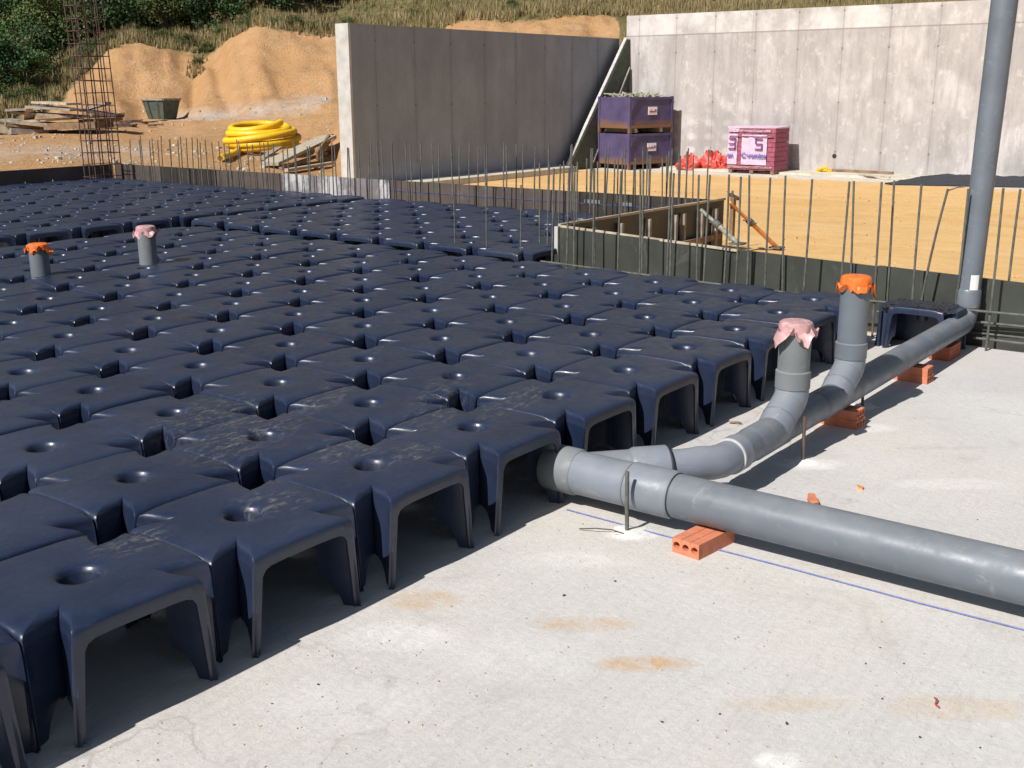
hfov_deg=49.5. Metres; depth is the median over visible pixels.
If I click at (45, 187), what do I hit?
void dome
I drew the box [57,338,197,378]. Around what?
void dome
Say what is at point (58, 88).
dry grass
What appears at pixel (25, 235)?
void dome
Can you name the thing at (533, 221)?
void dome
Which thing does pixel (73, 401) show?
void dome
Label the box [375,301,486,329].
void dome
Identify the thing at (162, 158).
rebar
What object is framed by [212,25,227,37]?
bush
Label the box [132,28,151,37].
bush
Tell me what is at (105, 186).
void dome
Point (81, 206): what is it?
void dome
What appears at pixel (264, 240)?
void dome
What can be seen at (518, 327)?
void dome
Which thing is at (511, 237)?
void dome
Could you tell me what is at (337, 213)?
void dome
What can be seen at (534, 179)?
rebar
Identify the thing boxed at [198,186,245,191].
void dome
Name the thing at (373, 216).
void dome
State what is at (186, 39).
bush
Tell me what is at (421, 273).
void dome
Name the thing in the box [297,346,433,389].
void dome
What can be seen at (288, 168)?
rebar
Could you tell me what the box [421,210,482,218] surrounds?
void dome
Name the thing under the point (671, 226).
rebar
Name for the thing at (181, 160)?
rebar
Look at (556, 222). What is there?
void dome
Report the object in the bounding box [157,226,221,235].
void dome
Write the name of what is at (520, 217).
rebar
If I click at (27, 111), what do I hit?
plank
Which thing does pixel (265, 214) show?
void dome
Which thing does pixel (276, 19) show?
bush
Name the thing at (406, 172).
rebar
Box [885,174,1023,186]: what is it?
gravel heap
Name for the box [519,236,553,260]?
void dome
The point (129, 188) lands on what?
void dome
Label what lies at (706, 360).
void dome
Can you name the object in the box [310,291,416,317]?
void dome
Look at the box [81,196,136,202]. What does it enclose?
void dome
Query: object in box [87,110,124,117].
plank
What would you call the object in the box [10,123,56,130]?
plank
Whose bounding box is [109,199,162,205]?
void dome
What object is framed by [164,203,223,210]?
void dome
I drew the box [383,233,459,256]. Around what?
void dome
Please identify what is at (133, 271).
void dome
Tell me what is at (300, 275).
void dome
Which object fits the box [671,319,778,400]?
void dome
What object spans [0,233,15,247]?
void dome
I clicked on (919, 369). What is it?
hollow brick
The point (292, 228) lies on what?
void dome
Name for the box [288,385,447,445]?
void dome
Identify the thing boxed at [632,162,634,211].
rebar
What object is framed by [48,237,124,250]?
void dome
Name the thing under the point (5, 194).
void dome
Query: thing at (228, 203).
void dome
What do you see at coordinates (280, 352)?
void dome
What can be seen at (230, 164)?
rebar
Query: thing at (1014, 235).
rebar
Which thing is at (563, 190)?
rebar
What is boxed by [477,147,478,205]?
rebar
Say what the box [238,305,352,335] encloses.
void dome
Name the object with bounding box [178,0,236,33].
tree
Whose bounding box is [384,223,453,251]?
void dome
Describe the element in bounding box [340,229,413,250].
void dome
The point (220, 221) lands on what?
void dome
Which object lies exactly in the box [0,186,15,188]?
void dome
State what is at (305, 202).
void dome
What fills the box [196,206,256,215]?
void dome
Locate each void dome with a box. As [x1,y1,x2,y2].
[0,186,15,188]
[0,188,37,192]
[0,193,19,195]
[0,195,44,200]
[0,201,25,205]
[0,204,51,210]
[0,211,31,215]
[0,214,60,222]
[0,222,39,242]
[0,226,72,245]
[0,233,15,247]
[0,245,65,258]
[0,258,29,268]
[0,264,82,283]
[0,276,10,283]
[0,282,54,298]
[0,291,103,315]
[0,305,20,315]
[0,313,73,341]
[0,342,36,361]
[0,358,100,400]
[0,400,59,435]
[0,423,142,500]
[0,493,97,577]
[0,533,222,750]
[0,627,38,767]
[1,324,132,360]
[6,183,53,187]
[10,190,60,194]
[11,374,174,428]
[13,197,68,203]
[17,206,79,213]
[17,250,104,263]
[23,217,90,238]
[26,271,127,292]
[27,185,76,189]
[28,450,238,544]
[34,192,83,197]
[37,200,95,206]
[43,300,156,326]
[44,209,107,217]
[45,180,90,184]
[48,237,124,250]
[50,187,99,191]
[51,221,123,241]
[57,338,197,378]
[58,194,108,199]
[58,255,138,272]
[65,202,123,209]
[66,182,111,186]
[71,278,176,301]
[73,189,122,193]
[73,212,138,220]
[80,178,124,182]
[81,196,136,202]
[81,243,163,256]
[86,394,256,457]
[87,184,135,188]
[93,205,152,212]
[94,309,215,340]
[97,190,148,195]
[101,179,145,183]
[101,262,192,279]
[103,216,171,236]
[104,232,177,243]
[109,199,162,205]
[111,186,159,190]
[122,208,181,215]
[122,247,205,261]
[122,286,229,310]
[123,181,168,185]
[124,193,173,198]
[126,351,270,399]
[130,480,360,657]
[135,188,184,192]
[135,201,193,208]
[146,269,241,287]
[147,183,193,187]
[148,195,203,200]
[150,210,215,228]
[154,320,280,354]
[156,235,216,248]
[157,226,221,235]
[160,189,211,195]
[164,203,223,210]
[165,253,251,269]
[171,185,218,189]
[172,413,353,489]
[177,197,231,203]
[177,295,288,322]
[180,240,258,253]
[188,192,237,197]
[189,230,260,241]
[191,215,259,230]
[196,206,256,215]
[197,276,294,297]
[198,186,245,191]
[200,367,352,419]
[207,200,262,206]
[210,259,299,277]
[215,194,268,199]
[223,188,273,193]
[223,246,304,260]
[223,332,352,371]
[225,218,293,234]
[228,234,303,246]
[237,210,299,230]
[238,202,294,210]
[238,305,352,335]
[244,196,297,202]
[250,284,352,306]
[251,191,301,196]
[260,265,352,285]
[261,222,332,239]
[269,251,352,266]
[270,239,346,251]
[272,214,334,234]
[274,198,330,206]
[274,438,473,591]
[278,206,338,234]
[280,193,331,198]
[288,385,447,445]
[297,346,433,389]
[300,225,371,243]
[304,316,423,349]
[308,217,371,239]
[310,195,364,202]
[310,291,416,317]
[312,209,371,217]
[314,272,409,293]
[315,244,395,257]
[316,202,371,209]
[318,257,404,273]
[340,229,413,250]
[345,220,411,244]
[346,212,409,220]
[349,205,407,212]
[351,198,405,204]
[365,249,447,264]
[371,264,460,282]
[373,281,471,303]
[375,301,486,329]
[378,327,504,364]
[381,361,526,411]
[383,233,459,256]
[384,201,439,207]
[384,215,448,223]
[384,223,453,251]
[385,207,444,215]
[386,406,563,535]
[417,255,502,270]
[418,203,475,210]
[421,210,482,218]
[423,218,488,227]
[426,227,497,257]
[429,238,507,261]
[429,269,522,290]
[437,288,541,313]
[447,312,564,344]
[456,206,513,213]
[459,213,522,221]
[460,341,592,382]
[465,222,532,232]
[471,231,543,261]
[474,261,564,278]
[477,378,635,450]
[478,243,556,261]
[492,277,588,299]
[494,209,551,217]
[502,217,564,225]
[507,297,616,325]
[509,225,556,235]
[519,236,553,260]
[527,323,651,358]
[535,212,592,220]
[536,268,629,286]
[544,220,577,225]
[552,355,698,445]
[561,285,663,309]
[577,215,609,219]
[585,307,701,338]
[603,275,701,294]
[616,336,750,425]
[636,294,745,320]
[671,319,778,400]
[677,283,778,304]
[719,303,835,363]
[757,291,839,361]
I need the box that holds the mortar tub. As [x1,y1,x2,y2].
[140,98,180,118]
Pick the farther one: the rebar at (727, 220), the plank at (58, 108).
the plank at (58, 108)
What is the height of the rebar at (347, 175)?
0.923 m
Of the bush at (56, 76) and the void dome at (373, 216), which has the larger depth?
the bush at (56, 76)
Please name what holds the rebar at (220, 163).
on the concrete slab
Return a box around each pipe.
[24,242,52,277]
[132,225,159,264]
[537,444,1023,605]
[671,274,978,479]
[955,0,1018,308]
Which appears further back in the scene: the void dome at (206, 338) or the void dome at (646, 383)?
the void dome at (206, 338)
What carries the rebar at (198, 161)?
on the concrete slab
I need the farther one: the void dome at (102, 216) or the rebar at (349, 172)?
the rebar at (349, 172)
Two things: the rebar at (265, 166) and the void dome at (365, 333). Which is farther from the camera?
the rebar at (265, 166)
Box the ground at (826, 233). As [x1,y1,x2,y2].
[464,166,1023,346]
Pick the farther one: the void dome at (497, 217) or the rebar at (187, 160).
the rebar at (187, 160)
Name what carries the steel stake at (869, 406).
on the concrete slab
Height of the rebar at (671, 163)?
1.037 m
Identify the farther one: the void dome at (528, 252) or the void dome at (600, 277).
the void dome at (528, 252)
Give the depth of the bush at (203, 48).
37.24 m
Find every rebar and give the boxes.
[129,140,132,179]
[139,140,142,180]
[140,135,144,179]
[149,140,153,180]
[151,138,155,180]
[157,140,160,181]
[160,136,163,180]
[169,139,172,182]
[177,140,180,183]
[180,136,183,182]
[186,138,188,182]
[191,137,194,184]
[196,139,199,184]
[199,142,202,184]
[205,140,208,184]
[211,142,216,186]
[218,141,221,186]
[223,143,227,186]
[228,144,231,185]
[236,139,241,187]
[238,141,242,186]
[246,144,250,188]
[252,145,255,188]
[259,142,263,189]
[263,143,266,188]
[267,142,270,190]
[273,143,275,190]
[282,146,284,190]
[287,146,289,190]
[293,142,296,190]
[294,144,298,192]
[307,147,309,192]
[309,146,310,192]
[320,143,322,192]
[322,146,324,193]
[331,143,333,194]
[334,145,337,194]
[347,147,348,194]
[348,148,351,195]
[358,143,360,195]
[368,141,369,198]
[370,143,371,198]
[376,141,379,198]
[381,139,384,198]
[391,142,394,198]
[391,144,393,198]
[405,141,408,201]
[409,142,412,201]
[420,141,420,200]
[420,143,422,200]
[432,143,434,201]
[438,144,439,202]
[450,144,452,202]
[452,180,455,255]
[458,145,459,202]
[468,143,469,203]
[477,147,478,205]
[484,145,485,205]
[485,180,486,248]
[486,144,487,205]
[503,142,504,206]
[506,143,506,206]
[515,144,516,208]
[520,185,521,250]
[522,144,523,209]
[533,146,535,208]
[539,163,540,261]
[540,260,1023,315]
[547,146,548,205]
[547,164,549,244]
[551,168,554,261]
[558,164,560,223]
[563,161,564,222]
[566,168,569,267]
[569,146,571,211]
[570,144,572,211]
[572,165,573,220]
[573,166,575,268]
[576,162,577,220]
[586,158,587,218]
[589,148,591,212]
[591,148,593,197]
[592,169,594,266]
[597,162,597,216]
[603,158,605,216]
[605,148,606,215]
[606,146,609,204]
[613,160,615,214]
[616,159,618,213]
[617,171,621,269]
[621,151,622,213]
[624,147,625,212]
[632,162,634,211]
[634,158,635,211]
[639,169,640,275]
[641,171,644,275]
[642,146,643,171]
[645,147,647,209]
[648,155,649,198]
[648,155,651,208]
[661,157,662,206]
[665,156,667,206]
[666,172,671,275]
[667,151,669,189]
[669,173,674,275]
[671,148,672,184]
[678,153,679,197]
[678,156,680,204]
[684,148,688,203]
[685,151,687,203]
[692,155,693,201]
[696,175,699,280]
[702,175,710,283]
[705,149,709,199]
[723,175,729,282]
[735,177,741,282]
[746,175,749,284]
[764,178,770,286]
[781,176,786,290]
[803,179,812,290]
[839,181,850,293]
[850,181,854,273]
[871,182,882,336]
[876,310,1023,327]
[886,180,894,300]
[911,184,922,298]
[920,189,948,299]
[955,189,969,303]
[969,331,1023,338]
[973,337,1023,344]
[985,188,1004,350]
[1008,189,1021,280]
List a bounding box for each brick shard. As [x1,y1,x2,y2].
[807,493,818,503]
[857,484,863,490]
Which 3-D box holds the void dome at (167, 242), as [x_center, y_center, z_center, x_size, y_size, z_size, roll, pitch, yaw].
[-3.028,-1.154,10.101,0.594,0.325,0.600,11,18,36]
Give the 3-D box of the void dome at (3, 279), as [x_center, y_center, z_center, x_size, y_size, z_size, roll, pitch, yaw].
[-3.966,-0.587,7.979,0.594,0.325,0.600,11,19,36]
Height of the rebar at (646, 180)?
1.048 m
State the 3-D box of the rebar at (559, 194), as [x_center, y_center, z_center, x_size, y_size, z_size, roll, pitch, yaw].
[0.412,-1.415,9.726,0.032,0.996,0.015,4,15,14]
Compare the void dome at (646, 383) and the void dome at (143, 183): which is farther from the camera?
the void dome at (143, 183)
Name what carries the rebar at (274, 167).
on the concrete slab
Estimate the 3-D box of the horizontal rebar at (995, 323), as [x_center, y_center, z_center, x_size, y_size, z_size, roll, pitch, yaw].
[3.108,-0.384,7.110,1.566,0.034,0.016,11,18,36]
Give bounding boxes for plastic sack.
[675,152,700,169]
[699,150,727,168]
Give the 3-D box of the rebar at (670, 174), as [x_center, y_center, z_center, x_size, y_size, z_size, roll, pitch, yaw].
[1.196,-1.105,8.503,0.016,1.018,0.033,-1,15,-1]
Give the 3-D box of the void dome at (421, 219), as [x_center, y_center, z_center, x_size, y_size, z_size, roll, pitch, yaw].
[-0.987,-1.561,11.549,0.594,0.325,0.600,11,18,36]
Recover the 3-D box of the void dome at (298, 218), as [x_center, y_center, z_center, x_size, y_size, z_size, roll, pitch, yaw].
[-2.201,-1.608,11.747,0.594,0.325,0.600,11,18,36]
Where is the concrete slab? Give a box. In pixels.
[0,234,1023,767]
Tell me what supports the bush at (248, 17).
on the hillside
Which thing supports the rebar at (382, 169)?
on the concrete slab
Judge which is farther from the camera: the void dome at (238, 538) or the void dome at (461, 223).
the void dome at (461, 223)
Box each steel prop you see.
[699,208,746,245]
[729,201,784,248]
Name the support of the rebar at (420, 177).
on the concrete slab
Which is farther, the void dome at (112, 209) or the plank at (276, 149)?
the plank at (276, 149)
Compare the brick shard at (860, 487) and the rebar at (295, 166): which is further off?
the rebar at (295, 166)
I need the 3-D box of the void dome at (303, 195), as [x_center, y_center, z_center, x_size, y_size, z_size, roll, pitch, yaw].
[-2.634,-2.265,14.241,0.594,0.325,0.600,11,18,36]
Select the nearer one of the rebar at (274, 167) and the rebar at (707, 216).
the rebar at (707, 216)
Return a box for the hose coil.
[217,119,301,161]
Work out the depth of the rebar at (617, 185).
10.27 m
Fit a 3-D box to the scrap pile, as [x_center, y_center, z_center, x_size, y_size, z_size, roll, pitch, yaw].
[6.210,-4.225,21.922,0.326,0.132,0.436,11,18,36]
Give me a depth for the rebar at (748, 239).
8.08 m
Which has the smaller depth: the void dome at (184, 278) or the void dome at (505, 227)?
the void dome at (184, 278)
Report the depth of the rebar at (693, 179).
10.99 m
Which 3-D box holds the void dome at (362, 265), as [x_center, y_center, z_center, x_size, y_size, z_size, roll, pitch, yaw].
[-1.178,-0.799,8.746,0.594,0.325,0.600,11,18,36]
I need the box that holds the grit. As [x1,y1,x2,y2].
[80,356,1023,767]
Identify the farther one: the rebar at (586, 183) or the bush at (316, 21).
the bush at (316, 21)
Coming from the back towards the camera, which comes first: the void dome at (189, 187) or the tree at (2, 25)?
the tree at (2, 25)
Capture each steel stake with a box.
[613,471,650,538]
[784,416,823,466]
[851,397,879,410]
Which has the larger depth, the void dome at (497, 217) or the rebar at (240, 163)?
the rebar at (240, 163)
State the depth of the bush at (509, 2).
37.65 m
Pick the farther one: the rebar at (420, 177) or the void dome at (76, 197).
the void dome at (76, 197)
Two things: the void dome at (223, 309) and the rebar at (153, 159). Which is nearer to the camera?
the void dome at (223, 309)
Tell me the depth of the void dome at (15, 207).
12.92 m
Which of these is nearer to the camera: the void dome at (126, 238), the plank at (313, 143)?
the void dome at (126, 238)
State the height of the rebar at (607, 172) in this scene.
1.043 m
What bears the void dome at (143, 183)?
on the concrete slab
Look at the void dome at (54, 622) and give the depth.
3.01 m
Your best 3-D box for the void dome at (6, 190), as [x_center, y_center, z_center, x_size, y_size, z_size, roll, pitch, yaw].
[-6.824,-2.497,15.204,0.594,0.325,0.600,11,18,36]
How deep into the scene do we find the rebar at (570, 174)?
11.92 m
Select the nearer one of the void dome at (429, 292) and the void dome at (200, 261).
the void dome at (429, 292)
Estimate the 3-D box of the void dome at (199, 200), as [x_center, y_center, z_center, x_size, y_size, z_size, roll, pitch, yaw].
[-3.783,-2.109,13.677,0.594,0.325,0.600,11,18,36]
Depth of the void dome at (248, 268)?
8.52 m
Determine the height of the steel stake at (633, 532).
0.256 m
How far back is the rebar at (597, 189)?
9.85 m
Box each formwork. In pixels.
[0,165,112,185]
[116,164,710,214]
[554,225,1023,351]
[558,198,725,246]
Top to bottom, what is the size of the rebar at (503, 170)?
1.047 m
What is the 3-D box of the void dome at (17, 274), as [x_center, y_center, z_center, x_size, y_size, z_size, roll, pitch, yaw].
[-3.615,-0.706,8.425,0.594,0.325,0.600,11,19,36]
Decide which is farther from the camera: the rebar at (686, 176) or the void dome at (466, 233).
the rebar at (686, 176)
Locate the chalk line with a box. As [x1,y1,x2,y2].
[566,509,1023,629]
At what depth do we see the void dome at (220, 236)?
10.41 m
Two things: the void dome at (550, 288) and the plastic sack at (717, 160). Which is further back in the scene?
the plastic sack at (717, 160)
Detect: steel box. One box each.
[597,131,672,169]
[598,96,673,132]
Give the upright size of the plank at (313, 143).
0.419 m
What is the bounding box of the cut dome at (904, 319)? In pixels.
[875,298,966,349]
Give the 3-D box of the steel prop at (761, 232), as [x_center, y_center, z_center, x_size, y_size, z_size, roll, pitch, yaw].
[2.504,-1.624,11.377,0.788,0.536,0.162,-10,18,-32]
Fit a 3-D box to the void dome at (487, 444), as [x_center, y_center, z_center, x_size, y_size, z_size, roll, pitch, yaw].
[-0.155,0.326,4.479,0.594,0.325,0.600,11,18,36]
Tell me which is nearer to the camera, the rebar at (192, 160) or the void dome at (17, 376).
the void dome at (17, 376)
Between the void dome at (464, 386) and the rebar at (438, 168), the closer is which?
the void dome at (464, 386)
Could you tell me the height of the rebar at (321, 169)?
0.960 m
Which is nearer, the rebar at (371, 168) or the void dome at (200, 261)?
the void dome at (200, 261)
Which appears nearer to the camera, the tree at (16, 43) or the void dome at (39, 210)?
the void dome at (39, 210)
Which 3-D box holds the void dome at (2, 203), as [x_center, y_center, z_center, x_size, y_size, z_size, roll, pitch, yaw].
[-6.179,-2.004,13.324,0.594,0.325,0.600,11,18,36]
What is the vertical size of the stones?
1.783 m
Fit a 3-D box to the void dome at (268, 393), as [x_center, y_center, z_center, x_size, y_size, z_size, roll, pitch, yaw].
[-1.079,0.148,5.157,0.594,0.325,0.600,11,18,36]
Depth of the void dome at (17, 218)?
11.75 m
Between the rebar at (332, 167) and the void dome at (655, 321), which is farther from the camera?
the rebar at (332, 167)
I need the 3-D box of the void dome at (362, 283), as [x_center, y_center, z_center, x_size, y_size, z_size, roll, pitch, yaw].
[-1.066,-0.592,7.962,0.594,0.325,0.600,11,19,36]
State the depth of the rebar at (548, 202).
9.36 m
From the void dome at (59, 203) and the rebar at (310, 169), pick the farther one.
the rebar at (310, 169)
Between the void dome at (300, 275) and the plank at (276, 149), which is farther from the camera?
the plank at (276, 149)
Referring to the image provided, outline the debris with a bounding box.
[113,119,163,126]
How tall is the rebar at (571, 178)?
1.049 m
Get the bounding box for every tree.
[0,0,19,19]
[0,0,55,20]
[0,2,63,51]
[0,5,13,24]
[0,21,11,35]
[0,27,29,87]
[0,33,54,88]
[6,19,66,67]
[9,0,96,53]
[48,8,95,38]
[81,2,121,34]
[85,0,155,32]
[125,0,170,30]
[128,0,194,29]
[171,3,200,31]
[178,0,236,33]
[196,0,249,27]
[264,0,293,10]
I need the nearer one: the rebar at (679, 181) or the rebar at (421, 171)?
the rebar at (679, 181)
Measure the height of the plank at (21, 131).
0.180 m
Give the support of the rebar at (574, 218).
on the ground at (826, 233)
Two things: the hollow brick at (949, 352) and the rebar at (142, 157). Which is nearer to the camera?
the hollow brick at (949, 352)
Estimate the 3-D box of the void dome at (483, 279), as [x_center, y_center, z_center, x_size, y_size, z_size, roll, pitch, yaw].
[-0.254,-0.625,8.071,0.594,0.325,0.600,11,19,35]
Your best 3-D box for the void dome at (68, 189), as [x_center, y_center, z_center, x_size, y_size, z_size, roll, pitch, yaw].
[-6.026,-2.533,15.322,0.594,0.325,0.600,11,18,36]
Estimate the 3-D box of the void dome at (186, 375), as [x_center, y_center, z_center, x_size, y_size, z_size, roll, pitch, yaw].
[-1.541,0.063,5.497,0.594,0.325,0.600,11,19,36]
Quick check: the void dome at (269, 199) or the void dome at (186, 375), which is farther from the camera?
the void dome at (269, 199)
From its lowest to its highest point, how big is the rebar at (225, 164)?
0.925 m
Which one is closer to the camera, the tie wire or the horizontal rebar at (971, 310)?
the tie wire
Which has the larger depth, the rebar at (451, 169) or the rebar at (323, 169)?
the rebar at (323, 169)
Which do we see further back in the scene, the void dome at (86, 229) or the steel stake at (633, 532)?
the void dome at (86, 229)
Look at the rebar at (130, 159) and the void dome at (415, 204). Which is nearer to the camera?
the void dome at (415, 204)
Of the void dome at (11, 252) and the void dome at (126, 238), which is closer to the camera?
the void dome at (11, 252)
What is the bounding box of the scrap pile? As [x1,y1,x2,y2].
[816,166,834,171]
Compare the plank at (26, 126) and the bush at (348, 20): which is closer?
the plank at (26, 126)
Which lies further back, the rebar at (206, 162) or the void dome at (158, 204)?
the rebar at (206, 162)
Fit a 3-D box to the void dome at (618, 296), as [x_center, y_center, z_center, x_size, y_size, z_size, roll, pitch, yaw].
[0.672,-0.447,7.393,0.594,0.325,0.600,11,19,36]
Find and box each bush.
[0,83,8,94]
[0,89,26,101]
[14,85,45,100]
[33,62,56,75]
[51,73,67,80]
[62,57,83,67]
[76,37,99,53]
[99,32,124,45]
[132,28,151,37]
[151,28,176,37]
[171,32,195,45]
[192,57,205,64]
[198,41,215,51]
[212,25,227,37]
[234,13,254,26]
[269,16,282,24]
[283,14,305,25]
[307,19,330,29]
[337,16,356,22]
[401,6,424,16]
[503,0,521,9]
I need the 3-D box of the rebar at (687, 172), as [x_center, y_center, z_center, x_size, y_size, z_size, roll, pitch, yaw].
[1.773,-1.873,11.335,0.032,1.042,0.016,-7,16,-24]
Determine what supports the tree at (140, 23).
on the hillside
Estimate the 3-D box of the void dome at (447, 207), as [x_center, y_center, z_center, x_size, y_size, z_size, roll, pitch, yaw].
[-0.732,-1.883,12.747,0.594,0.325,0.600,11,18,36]
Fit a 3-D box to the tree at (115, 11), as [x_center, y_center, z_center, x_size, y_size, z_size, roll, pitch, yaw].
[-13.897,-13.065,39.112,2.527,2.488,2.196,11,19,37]
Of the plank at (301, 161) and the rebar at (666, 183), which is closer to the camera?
the rebar at (666, 183)
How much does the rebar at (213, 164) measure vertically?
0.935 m
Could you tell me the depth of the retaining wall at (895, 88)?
21.54 m
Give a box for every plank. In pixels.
[0,118,57,125]
[0,124,28,133]
[5,107,45,111]
[9,128,46,133]
[10,111,82,117]
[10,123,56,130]
[20,117,82,121]
[24,105,85,110]
[24,107,35,119]
[31,101,80,104]
[43,121,113,129]
[79,102,110,111]
[79,117,122,121]
[84,113,124,116]
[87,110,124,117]
[259,146,281,158]
[260,135,336,165]
[279,152,327,169]
[284,162,334,171]
[315,134,330,159]
[831,169,893,173]
[857,173,889,177]
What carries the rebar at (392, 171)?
on the concrete slab
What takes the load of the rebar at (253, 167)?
on the concrete slab
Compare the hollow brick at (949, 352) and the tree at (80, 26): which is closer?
the hollow brick at (949, 352)
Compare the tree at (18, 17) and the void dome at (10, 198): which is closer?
the void dome at (10, 198)
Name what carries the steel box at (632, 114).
on the steel box at (658, 145)
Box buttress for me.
[565,37,630,168]
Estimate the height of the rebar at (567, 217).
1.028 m
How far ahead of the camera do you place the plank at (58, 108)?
24.58 m
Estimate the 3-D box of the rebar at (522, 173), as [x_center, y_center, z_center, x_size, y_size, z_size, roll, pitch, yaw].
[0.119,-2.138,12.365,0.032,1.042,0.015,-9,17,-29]
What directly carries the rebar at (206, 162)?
on the concrete slab
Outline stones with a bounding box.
[0,83,330,175]
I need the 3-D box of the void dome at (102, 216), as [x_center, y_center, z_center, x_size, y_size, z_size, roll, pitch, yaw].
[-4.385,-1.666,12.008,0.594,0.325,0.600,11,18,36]
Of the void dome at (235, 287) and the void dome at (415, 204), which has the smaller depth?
the void dome at (235, 287)
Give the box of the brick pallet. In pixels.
[727,125,789,173]
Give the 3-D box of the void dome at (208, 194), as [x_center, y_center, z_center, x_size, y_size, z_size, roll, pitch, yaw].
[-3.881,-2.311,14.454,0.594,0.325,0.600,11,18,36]
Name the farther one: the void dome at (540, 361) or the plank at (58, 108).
the plank at (58, 108)
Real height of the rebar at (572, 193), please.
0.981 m
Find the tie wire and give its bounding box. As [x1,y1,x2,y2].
[579,528,623,533]
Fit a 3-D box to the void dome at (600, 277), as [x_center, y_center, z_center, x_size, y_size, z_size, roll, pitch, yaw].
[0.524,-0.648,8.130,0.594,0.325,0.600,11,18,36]
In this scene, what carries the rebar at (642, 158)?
on the concrete slab
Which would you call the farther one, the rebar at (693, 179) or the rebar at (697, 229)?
the rebar at (693, 179)
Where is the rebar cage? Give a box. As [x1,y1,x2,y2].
[63,0,122,180]
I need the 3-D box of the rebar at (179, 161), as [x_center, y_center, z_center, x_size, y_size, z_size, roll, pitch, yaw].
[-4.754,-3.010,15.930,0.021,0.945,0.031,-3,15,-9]
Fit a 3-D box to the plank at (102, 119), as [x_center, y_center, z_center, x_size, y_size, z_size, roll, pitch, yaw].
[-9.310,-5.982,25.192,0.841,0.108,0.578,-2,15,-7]
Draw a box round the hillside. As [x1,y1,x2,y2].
[0,0,938,177]
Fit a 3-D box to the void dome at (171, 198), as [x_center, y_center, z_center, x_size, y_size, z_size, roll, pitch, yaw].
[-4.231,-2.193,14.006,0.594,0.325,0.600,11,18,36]
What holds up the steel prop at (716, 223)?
attached to the formwork at (684, 227)
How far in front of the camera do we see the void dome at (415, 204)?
13.00 m
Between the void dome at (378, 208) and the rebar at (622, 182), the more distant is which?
the void dome at (378, 208)
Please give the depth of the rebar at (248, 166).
15.00 m
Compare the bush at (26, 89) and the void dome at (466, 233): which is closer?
the void dome at (466, 233)
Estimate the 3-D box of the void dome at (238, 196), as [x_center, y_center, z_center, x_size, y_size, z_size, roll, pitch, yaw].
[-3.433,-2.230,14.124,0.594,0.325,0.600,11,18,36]
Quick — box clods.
[504,169,1023,277]
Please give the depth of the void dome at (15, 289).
7.66 m
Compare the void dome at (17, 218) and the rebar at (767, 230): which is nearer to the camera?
the rebar at (767, 230)
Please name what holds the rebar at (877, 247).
on the concrete slab
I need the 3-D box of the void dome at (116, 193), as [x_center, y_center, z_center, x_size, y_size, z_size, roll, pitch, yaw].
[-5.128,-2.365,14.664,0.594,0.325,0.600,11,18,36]
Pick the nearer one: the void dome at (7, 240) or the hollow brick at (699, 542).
the hollow brick at (699, 542)
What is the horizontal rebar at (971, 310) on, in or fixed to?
attached to the rebar at (877, 247)
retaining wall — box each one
[335,23,618,183]
[627,0,1023,179]
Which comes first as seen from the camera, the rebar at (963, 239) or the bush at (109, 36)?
the rebar at (963, 239)
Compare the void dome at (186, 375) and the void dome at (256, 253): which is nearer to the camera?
the void dome at (186, 375)
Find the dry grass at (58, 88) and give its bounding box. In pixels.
[0,0,968,124]
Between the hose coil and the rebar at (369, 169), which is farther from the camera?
the hose coil
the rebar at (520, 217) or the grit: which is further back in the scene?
the rebar at (520, 217)
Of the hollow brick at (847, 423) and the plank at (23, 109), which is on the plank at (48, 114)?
the plank at (23, 109)
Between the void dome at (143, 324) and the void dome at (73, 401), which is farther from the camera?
the void dome at (143, 324)
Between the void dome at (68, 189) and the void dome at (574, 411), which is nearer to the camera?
the void dome at (574, 411)
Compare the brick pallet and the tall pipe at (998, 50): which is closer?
the tall pipe at (998, 50)
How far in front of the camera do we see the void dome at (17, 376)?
5.35 m
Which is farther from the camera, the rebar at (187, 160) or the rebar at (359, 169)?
the rebar at (187, 160)
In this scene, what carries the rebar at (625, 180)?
on the concrete slab
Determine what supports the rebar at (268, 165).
on the concrete slab
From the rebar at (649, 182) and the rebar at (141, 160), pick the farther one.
the rebar at (141, 160)
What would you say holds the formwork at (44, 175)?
on the concrete slab
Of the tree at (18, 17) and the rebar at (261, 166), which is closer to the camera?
the rebar at (261, 166)
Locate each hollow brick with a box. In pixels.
[672,524,734,559]
[820,416,864,429]
[832,405,864,420]
[893,373,933,384]
[903,363,932,376]
[929,341,960,361]
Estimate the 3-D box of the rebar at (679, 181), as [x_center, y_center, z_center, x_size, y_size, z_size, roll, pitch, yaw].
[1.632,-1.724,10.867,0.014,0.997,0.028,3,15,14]
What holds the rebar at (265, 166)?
on the concrete slab
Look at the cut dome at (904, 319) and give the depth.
7.15 m
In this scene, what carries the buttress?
on the ground at (826, 233)
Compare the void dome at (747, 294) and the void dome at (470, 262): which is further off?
the void dome at (470, 262)
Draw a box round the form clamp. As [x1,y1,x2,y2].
[728,191,738,240]
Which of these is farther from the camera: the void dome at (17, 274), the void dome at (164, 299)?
the void dome at (17, 274)
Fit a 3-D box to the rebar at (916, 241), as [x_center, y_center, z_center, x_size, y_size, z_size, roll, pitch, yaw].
[2.627,-0.783,7.240,0.018,1.028,0.039,-3,15,-12]
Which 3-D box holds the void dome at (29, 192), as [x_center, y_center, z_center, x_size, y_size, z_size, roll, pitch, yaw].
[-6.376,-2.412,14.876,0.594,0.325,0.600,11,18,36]
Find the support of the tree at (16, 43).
on the hillside
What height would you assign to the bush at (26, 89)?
0.544 m

